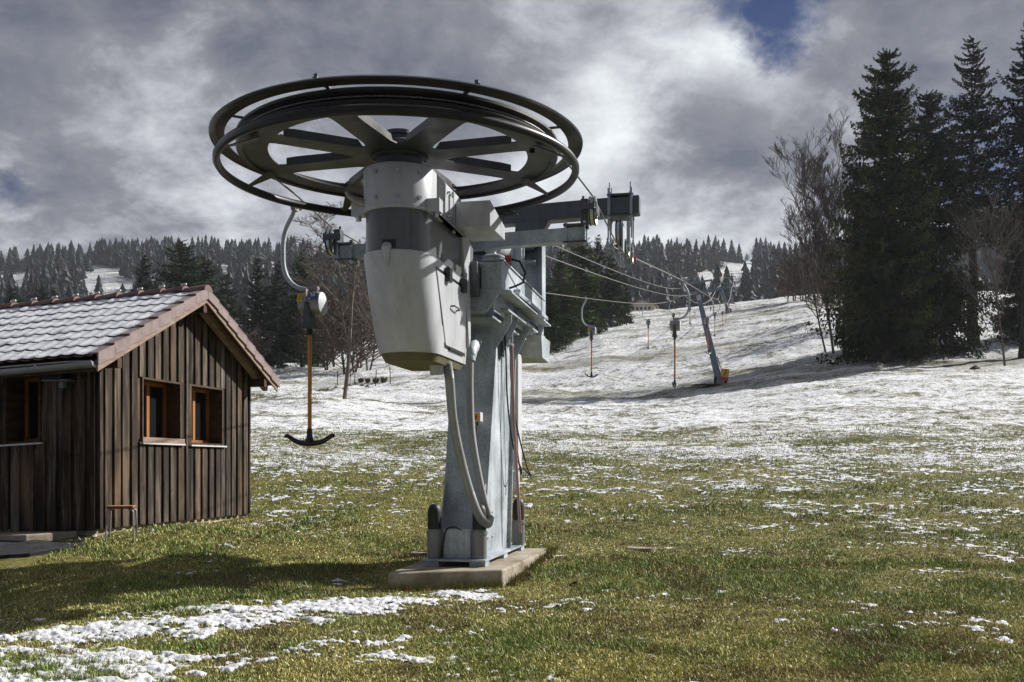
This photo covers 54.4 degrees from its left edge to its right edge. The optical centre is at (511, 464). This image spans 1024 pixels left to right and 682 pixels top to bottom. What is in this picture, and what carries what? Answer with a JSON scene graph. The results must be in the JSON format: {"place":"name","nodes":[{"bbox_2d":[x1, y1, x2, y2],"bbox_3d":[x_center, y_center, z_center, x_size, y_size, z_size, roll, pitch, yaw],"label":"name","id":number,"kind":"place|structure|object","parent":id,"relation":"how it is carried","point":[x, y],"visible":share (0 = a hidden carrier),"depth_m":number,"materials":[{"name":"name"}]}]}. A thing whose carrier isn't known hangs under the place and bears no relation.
{"place":"outdoors","nodes":[
{"label":"outdoors","id":0,"kind":"place"},
{"bbox_2d":[410,551,426,555],"bbox_3d":[-1.320,1.304,14.436,0.304,0.080,0.304,0,0,0],"label":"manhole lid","id":1,"kind":"object","parent":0,"point":[422,553],"visible":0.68,"depth_m":14.34,"materials":[{"name":"concrete"}]},
{"bbox_2d":[0,262,1023,681],"bbox_3d":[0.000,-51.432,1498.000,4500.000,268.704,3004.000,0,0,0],"label":"ground","id":2,"kind":"structure","parent":0,"point":[780,378],"depth_m":32.10,"materials":[{"name":"white snow"}]},
{"bbox_2d":[3,287,21,303],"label":"spruce","id":3,"kind":"object","parent":2,"relation":"on","point":[11,296],"visible":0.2,"depth_m":182.88,"materials":[{"name":"green plant"}]},
{"bbox_2d":[0,531,76,540],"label":"door slab","id":4,"kind":"structure","parent":2,"relation":"on","point":[28,536],"depth_m":13.63,"materials":[{"name":"concrete"}]},
{"bbox_2d":[30,285,50,300],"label":"spruce","id":5,"kind":"object","parent":2,"relation":"on","point":[40,296],"visible":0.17,"depth_m":188.96,"materials":[{"name":"green plant"}]},
{"bbox_2d":[0,540,87,558],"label":"gravel patch","id":6,"kind":"object","parent":2,"relation":"on","point":[15,549],"visible":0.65,"depth_m":13.12,"materials":[{"name":"grey gravel"}]},
{"bbox_2d":[49,289,59,298],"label":"spruce","id":7,"kind":"object","parent":2,"relation":"on","point":[53,291],"visible":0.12,"depth_m":182.95,"materials":[{"name":"green plant"}]},
{"bbox_2d":[105,505,137,541],"bbox_3d":[-5.470,0.821,13.950,0.392,0.496,0.322,0,0,-12],"label":"stool","id":8,"kind":"object","parent":2,"relation":"on","point":[110,508],"visible":0.98,"depth_m":13.84,"materials":[{"name":"metal"}]},
{"bbox_2d":[0,283,279,535],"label":"wooden hut","id":9,"kind":"object","parent":2,"relation":"on","point":[140,399],"visible":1,"depth_m":15.01,"materials":[{"name":"wood"}]},
{"bbox_2d":[0,375,42,446],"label":"window","id":10,"kind":"structure","parent":9,"relation":"in","point":[22,395],"depth_m":14.48,"materials":[{"name":"orange wood"}]},
{"bbox_2d":[141,377,185,444],"bbox_3d":[-5.582,-0.820,15.584,0.360,1.014,1.216,0,0,12],"label":"window","id":11,"kind":"structure","parent":9,"relation":"in","point":[161,402],"depth_m":15.91,"materials":[{"name":"orange wood"}]},
{"bbox_2d":[189,384,226,446],"bbox_3d":[-5.296,-0.819,16.922,0.360,1.025,1.178,0,0,12],"label":"window","id":12,"kind":"structure","parent":9,"relation":"in","point":[206,406],"depth_m":17.38,"materials":[{"name":"orange wood"}]},
{"bbox_2d":[130,255,157,291],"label":"spruce","id":13,"kind":"object","parent":2,"relation":"on","point":[143,279],"visible":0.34,"depth_m":182.78,"materials":[{"name":"green plant"}]},
{"bbox_2d":[146,239,220,303],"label":"spruce","id":14,"kind":"object","parent":2,"relation":"on","point":[173,276],"visible":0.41,"depth_m":176.37,"materials":[{"name":"green plant"}]},
{"bbox_2d":[189,256,239,327],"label":"spruce","id":15,"kind":"object","parent":2,"relation":"on","point":[206,272],"visible":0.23,"depth_m":185.16,"materials":[{"name":"green plant"}]},
{"bbox_2d":[215,273,248,330],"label":"spruce","id":16,"kind":"object","parent":2,"relation":"on","point":[230,302],"visible":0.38,"depth_m":192.38,"materials":[{"name":"green plant"}]},
{"bbox_2d":[236,305,252,332],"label":"spruce","id":17,"kind":"object","parent":2,"relation":"on","point":[239,316],"visible":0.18,"depth_m":201.23,"materials":[{"name":"green plant"}]},
{"bbox_2d":[237,321,274,355],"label":"bare tree","id":18,"kind":"object","parent":2,"relation":"on","point":[254,341],"visible":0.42,"depth_m":155.75,"materials":[{"name":"brown wood"}]},
{"bbox_2d":[237,257,289,367],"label":"spruce","id":19,"kind":"object","parent":2,"relation":"on","point":[256,313],"visible":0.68,"depth_m":170.25,"materials":[{"name":"green plant"}]},
{"bbox_2d":[256,260,301,368],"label":"spruce","id":20,"kind":"object","parent":2,"relation":"on","point":[278,329],"visible":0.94,"depth_m":164.27,"materials":[{"name":"green plant"}]},
{"bbox_2d":[279,297,305,362],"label":"spruce","id":21,"kind":"object","parent":2,"relation":"on","point":[288,329],"visible":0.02,"depth_m":204.65,"materials":[{"name":"green plant"}]},
{"bbox_2d":[272,250,339,366],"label":"spruce","id":22,"kind":"object","parent":2,"relation":"on","point":[303,361],"visible":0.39,"depth_m":172.72,"materials":[{"name":"green plant"}]},
{"bbox_2d":[305,276,334,365],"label":"spruce","id":23,"kind":"object","parent":2,"relation":"on","point":[314,331],"visible":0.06,"depth_m":182.76,"materials":[{"name":"green plant"}]},
{"bbox_2d":[289,311,358,369],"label":"bare tree","id":24,"kind":"object","parent":2,"relation":"on","point":[317,351],"visible":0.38,"depth_m":152.40,"materials":[{"name":"brown plant"}]},
{"bbox_2d":[296,281,367,366],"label":"bare tree","id":25,"kind":"object","parent":2,"relation":"on","point":[333,364],"visible":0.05,"depth_m":160.54,"materials":[{"name":"brown wood"}]},
{"bbox_2d":[289,201,378,398],"bbox_3d":[-9.747,-10.232,65.429,9.114,12.541,10.049,0,0,0],"label":"bare tree","id":26,"kind":"object","parent":2,"relation":"on","point":[352,291],"visible":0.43,"depth_m":63.81,"materials":[{"name":"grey plant"}]},
{"bbox_2d":[297,278,372,364],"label":"bare tree","id":27,"kind":"object","parent":2,"relation":"on","point":[340,301],"visible":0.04,"depth_m":164.59,"materials":[{"name":"brown plant"}]},
{"bbox_2d":[313,316,374,374],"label":"bare tree","id":28,"kind":"object","parent":2,"relation":"on","point":[340,347],"visible":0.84,"depth_m":141.85,"materials":[{"name":"brown plant"}]},
{"bbox_2d":[314,307,380,372],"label":"bare tree","id":29,"kind":"object","parent":2,"relation":"on","point":[362,325],"visible":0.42,"depth_m":144.96,"materials":[{"name":"brown plant"}]},
{"bbox_2d":[319,292,377,367],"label":"bare tree","id":30,"kind":"object","parent":2,"relation":"on","point":[361,363],"visible":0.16,"depth_m":155.72,"materials":[{"name":"brown plant"}]},
{"bbox_2d":[328,295,379,369],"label":"bare tree","id":31,"kind":"object","parent":2,"relation":"on","point":[374,352],"visible":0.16,"depth_m":150.48,"materials":[{"name":"brown plant"}]},
{"bbox_2d":[372,377,379,382],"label":"shrub","id":32,"kind":"object","parent":2,"relation":"on","point":[377,380],"visible":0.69,"depth_m":125.02,"materials":[{"name":"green plant"}]},
{"bbox_2d":[379,376,387,382],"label":"shrub","id":33,"kind":"object","parent":2,"relation":"on","point":[382,380],"visible":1,"depth_m":125.08,"materials":[{"name":"brown plant"}]},
{"bbox_2d":[388,548,545,587],"bbox_3d":[-0.489,1.471,13.219,1.538,0.459,3.590,0,0,11],"label":"concrete pad","id":34,"kind":"object","parent":2,"relation":"on","point":[511,564],"visible":0.38,"depth_m":11.79,"materials":[{"name":"beige concrete"}]},
{"bbox_2d":[208,73,640,566],"bbox_3d":[-0.723,-1.433,12.126,4.130,5.374,7.230,0,0,11],"label":"lift drive station","id":35,"kind":"object","parent":34,"relation":"on","point":[456,286],"visible":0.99,"depth_m":11.00,"materials":[{"name":"metal"}]},
{"bbox_2d":[510,346,521,532],"bbox_3d":[0.061,-0.354,13.665,0.058,2.592,0.261,0,0,33],"label":"marker pole","id":36,"kind":"object","parent":35,"relation":"hanging from","point":[514,438],"visible":1,"depth_m":13.60,"materials":[{"name":"metal"}]},
{"bbox_2d":[553,245,680,288],"bbox_3d":[9.065,-10.863,59.037,0.049,14.942,89.612,0,0,11],"label":"signal cable","id":37,"kind":"object","parent":35,"relation":"attached to","point":[606,267],"visible":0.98,"depth_m":23.29,"materials":[{"name":"metal"}]},
{"bbox_2d":[546,256,695,295],"bbox_3d":[9.753,-10.521,59.034,0.049,14.697,89.880,0,0,12],"label":"signal cable","id":38,"kind":"object","parent":35,"relation":"attached to","point":[605,277],"visible":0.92,"depth_m":21.57,"materials":[{"name":"metal"}]},
{"bbox_2d":[376,541,563,591],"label":"grass tufts","id":39,"kind":"object","parent":2,"relation":"on","point":[519,578],"visible":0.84,"depth_m":11.64,"materials":[{"name":"green plant"}]},
{"bbox_2d":[0,234,1021,333],"bbox_3d":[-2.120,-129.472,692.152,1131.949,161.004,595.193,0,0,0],"label":"forest","id":40,"kind":"object","parent":2,"relation":"on","point":[63,271],"visible":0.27,"depth_m":675.30,"materials":[{"name":"green plant"}]},
{"bbox_2d":[0,442,1023,681],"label":"snow patches","id":41,"kind":"object","parent":2,"relation":"on","point":[53,634],"visible":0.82,"depth_m":9.87,"materials":[{"name":"white snow"}]},
{"bbox_2d":[2,424,1023,571],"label":"meadow grass","id":42,"kind":"structure","parent":2,"relation":"on","point":[889,559],"depth_m":17.56,"materials":[{"name":"green plant"}]},
{"bbox_2d":[537,282,574,352],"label":"spruce","id":43,"kind":"object","parent":2,"relation":"on","point":[553,318],"visible":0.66,"depth_m":155.82,"materials":[{"name":"green plant"}]},
{"bbox_2d":[546,250,600,344],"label":"spruce","id":44,"kind":"object","parent":2,"relation":"on","point":[561,289],"visible":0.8,"depth_m":170.24,"materials":[{"name":"green plant"}]},
{"bbox_2d":[569,581,580,586],"bbox_3d":[0.749,1.443,11.919,0.215,0.096,0.244,0,0,-42],"label":"molehill","id":45,"kind":"object","parent":2,"relation":"on","point":[574,583],"visible":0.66,"depth_m":11.90,"materials":[{"name":"brown soil"}]},
{"bbox_2d":[552,237,615,336],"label":"spruce","id":46,"kind":"object","parent":2,"relation":"on","point":[588,287],"visible":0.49,"depth_m":180.12,"materials":[{"name":"green plant"}]},
{"bbox_2d":[585,235,618,327],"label":"spruce","id":47,"kind":"object","parent":2,"relation":"on","point":[599,259],"visible":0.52,"depth_m":194.75,"materials":[{"name":"green plant"}]},
{"bbox_2d":[599,254,634,327],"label":"spruce","id":48,"kind":"object","parent":2,"relation":"on","point":[614,288],"visible":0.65,"depth_m":200.99,"materials":[{"name":"green plant"}]},
{"bbox_2d":[616,274,634,323],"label":"spruce","id":49,"kind":"object","parent":2,"relation":"on","point":[627,299],"visible":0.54,"depth_m":213.16,"materials":[{"name":"green plant"}]},
{"bbox_2d":[626,546,655,552],"bbox_3d":[1.881,1.240,14.518,0.438,0.080,0.438,0,0,0],"label":"manhole lid","id":50,"kind":"object","parent":2,"relation":"on","point":[646,548],"visible":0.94,"depth_m":14.37,"materials":[{"name":"concrete"}]},
{"bbox_2d":[629,298,658,311],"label":"chalet","id":51,"kind":"object","parent":2,"relation":"on","point":[647,307],"visible":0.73,"depth_m":334.96,"materials":[{"name":"brown tile"}]},
{"bbox_2d":[677,279,726,384],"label":"lift tower","id":52,"kind":"structure","parent":2,"relation":"on","point":[715,367],"depth_m":102.89,"materials":[{"name":"grey metal"}]},
{"bbox_2d":[249,95,733,303],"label":"haul rope","id":53,"kind":"object","parent":52,"relation":"attached to","point":[397,96],"visible":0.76,"depth_m":9.34,"materials":[{"name":"metal"}]},
{"bbox_2d":[281,206,335,445],"bbox_3d":[-2.475,-1.709,12.093,0.728,2.971,0.364,0,0,11],"label":"tow bar","id":54,"kind":"object","parent":53,"relation":"hanging from","point":[312,305],"visible":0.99,"depth_m":12.03,"materials":[{"name":"metal"}]},
{"bbox_2d":[581,297,597,377],"bbox_3d":[2.900,-4.697,36.775,0.635,2.972,0.445,0,0,-15],"label":"tow bar","id":55,"kind":"object","parent":53,"relation":"hanging from","point":[591,330],"visible":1,"depth_m":36.67,"materials":[{"name":"black plastic"}]},
{"bbox_2d":[642,303,650,348],"bbox_3d":[8.718,-8.892,63.951,0.547,2.972,0.523,0,0,-27],"label":"tow bar","id":56,"kind":"object","parent":53,"relation":"hanging from","point":[648,322],"visible":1,"depth_m":63.87,"materials":[{"name":"grey metal"}]},
{"bbox_2d":[670,279,689,387],"bbox_3d":[4.538,-3.592,27.399,0.615,2.972,0.497,0,0,-28],"label":"tow bar","id":57,"kind":"object","parent":53,"relation":"hanging from","point":[675,325],"visible":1,"depth_m":27.36,"materials":[{"name":"metal"}]},
{"bbox_2d":[704,296,713,353],"bbox_3d":[10.034,-7.144,51.008,0.585,2.980,0.445,0,0,-18],"label":"tow bar","id":58,"kind":"object","parent":53,"relation":"hanging from","point":[706,320],"visible":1,"depth_m":50.94,"materials":[{"name":"black plastic"}]},
{"bbox_2d":[720,368,729,380],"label":"warning sign","id":59,"kind":"object","parent":52,"relation":"attached to","point":[724,374],"visible":0.91,"depth_m":101.49,"materials":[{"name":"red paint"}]},
{"bbox_2d":[692,384,722,385],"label":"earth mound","id":60,"kind":"object","parent":2,"relation":"on","point":[704,384],"visible":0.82,"depth_m":101.82,"materials":[{"name":"white snow"}]},
{"bbox_2d":[704,250,725,273],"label":"bare tree","id":61,"kind":"object","parent":2,"relation":"on","point":[713,257],"visible":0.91,"depth_m":668.37,"materials":[{"name":"grey plant"}]},
{"bbox_2d":[712,282,731,312],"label":"lift tower","id":62,"kind":"structure","parent":2,"relation":"on","point":[723,295],"depth_m":209.31,"materials":[{"name":"grey metal"}]},
{"bbox_2d":[722,273,735,303],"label":"lift tower","id":63,"kind":"structure","parent":2,"relation":"on","point":[732,300],"depth_m":289.53,"materials":[{"name":"grey metal"}]},
{"bbox_2d":[764,262,801,301],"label":"bare tree","id":64,"kind":"object","parent":2,"relation":"on","point":[785,290],"visible":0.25,"depth_m":236.09,"materials":[{"name":"brown wood"}]},
{"bbox_2d":[771,261,805,300],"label":"bare tree","id":65,"kind":"object","parent":2,"relation":"on","point":[777,271],"visible":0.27,"depth_m":221.64,"materials":[{"name":"brown plant"}]},
{"bbox_2d":[777,266,819,300],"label":"bare tree","id":66,"kind":"object","parent":2,"relation":"on","point":[792,292],"visible":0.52,"depth_m":204.58,"materials":[{"name":"brown wood"}]},
{"bbox_2d":[772,201,833,352],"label":"bare tree","id":67,"kind":"object","parent":2,"relation":"on","point":[799,260],"visible":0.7,"depth_m":115.64,"materials":[{"name":"brown plant"}]},
{"bbox_2d":[774,252,833,298],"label":"bare tree","id":68,"kind":"object","parent":2,"relation":"on","point":[796,271],"visible":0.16,"depth_m":215.15,"materials":[{"name":"brown wood"}]},
{"bbox_2d":[763,108,861,353],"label":"bare tree","id":69,"kind":"object","parent":2,"relation":"on","point":[819,168],"visible":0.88,"depth_m":111.91,"materials":[{"name":"grey plant"}]},
{"bbox_2d":[796,254,839,297],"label":"bare tree","id":70,"kind":"object","parent":2,"relation":"on","point":[813,270],"visible":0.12,"depth_m":208.88,"materials":[{"name":"brown wood"}]},
{"bbox_2d":[801,265,840,300],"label":"bare tree","id":71,"kind":"object","parent":2,"relation":"on","point":[818,278],"visible":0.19,"depth_m":192.02,"materials":[{"name":"brown plant"}]},
{"bbox_2d":[798,269,847,324],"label":"bare tree","id":72,"kind":"object","parent":2,"relation":"on","point":[832,279],"visible":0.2,"depth_m":132.50,"materials":[{"name":"brown plant"}]},
{"bbox_2d":[803,279,842,316],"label":"bare tree","id":73,"kind":"object","parent":2,"relation":"on","point":[807,298],"visible":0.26,"depth_m":143.91,"materials":[{"name":"brown wood"}]},
{"bbox_2d":[800,161,870,314],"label":"bare tree","id":74,"kind":"object","parent":2,"relation":"on","point":[833,223],"visible":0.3,"depth_m":112.54,"materials":[{"name":"brown plant"}]},
{"bbox_2d":[835,185,882,348],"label":"bare tree","id":75,"kind":"object","parent":2,"relation":"on","point":[854,243],"visible":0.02,"depth_m":114.22,"materials":[{"name":"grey plant"}]},
{"bbox_2d":[837,214,883,348],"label":"spruce","id":76,"kind":"object","parent":2,"relation":"on","point":[848,284],"visible":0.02,"depth_m":116.36,"materials":[{"name":"green plant"}]},
{"bbox_2d":[870,362,887,367],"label":"rock","id":77,"kind":"object","parent":2,"relation":"on","point":[877,365],"visible":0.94,"depth_m":99.04,"materials":[{"name":"grey stone"}]},
{"bbox_2d":[805,48,959,365],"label":"spruce","id":78,"kind":"object","parent":2,"relation":"on","point":[888,243],"visible":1,"depth_m":104.75,"materials":[{"name":"green plant"}]},
{"bbox_2d":[914,355,932,360],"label":"rock","id":79,"kind":"object","parent":2,"relation":"on","point":[925,359],"visible":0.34,"depth_m":106.46,"materials":[{"name":"grey stone"}]},
{"bbox_2d":[891,89,1005,358],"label":"spruce","id":80,"kind":"object","parent":2,"relation":"on","point":[952,294],"visible":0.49,"depth_m":109.85,"materials":[{"name":"green plant"}]},
{"bbox_2d":[935,35,1021,347],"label":"spruce","id":81,"kind":"object","parent":2,"relation":"on","point":[978,123],"visible":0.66,"depth_m":115.93,"materials":[{"name":"green plant"}]},
{"bbox_2d":[943,187,1023,365],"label":"bare tree","id":82,"kind":"object","parent":2,"relation":"on","point":[972,230],"visible":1,"depth_m":100.57,"materials":[{"name":"grey plant"}]},
{"bbox_2d":[964,22,1023,357],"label":"spruce","id":83,"kind":"object","parent":2,"relation":"on","point":[1016,131],"visible":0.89,"depth_m":107.63,"materials":[{"name":"green plant"}]},
{"bbox_2d":[981,237,1021,342],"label":"spruce","id":84,"kind":"object","parent":2,"relation":"on","point":[1010,319],"visible":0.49,"depth_m":118.69,"materials":[{"name":"green plant"}]},
{"bbox_2d":[0,541,1023,681],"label":"grass","id":85,"kind":"structure","parent":0,"point":[866,650],"depth_m":8.82,"materials":[{"name":"green plant"}]},
{"bbox_2d":[0,0,1023,271],"label":"sky","id":86,"kind":"structure","parent":0,"point":[107,107],"materials":[{"name":"grey"}]}
]}

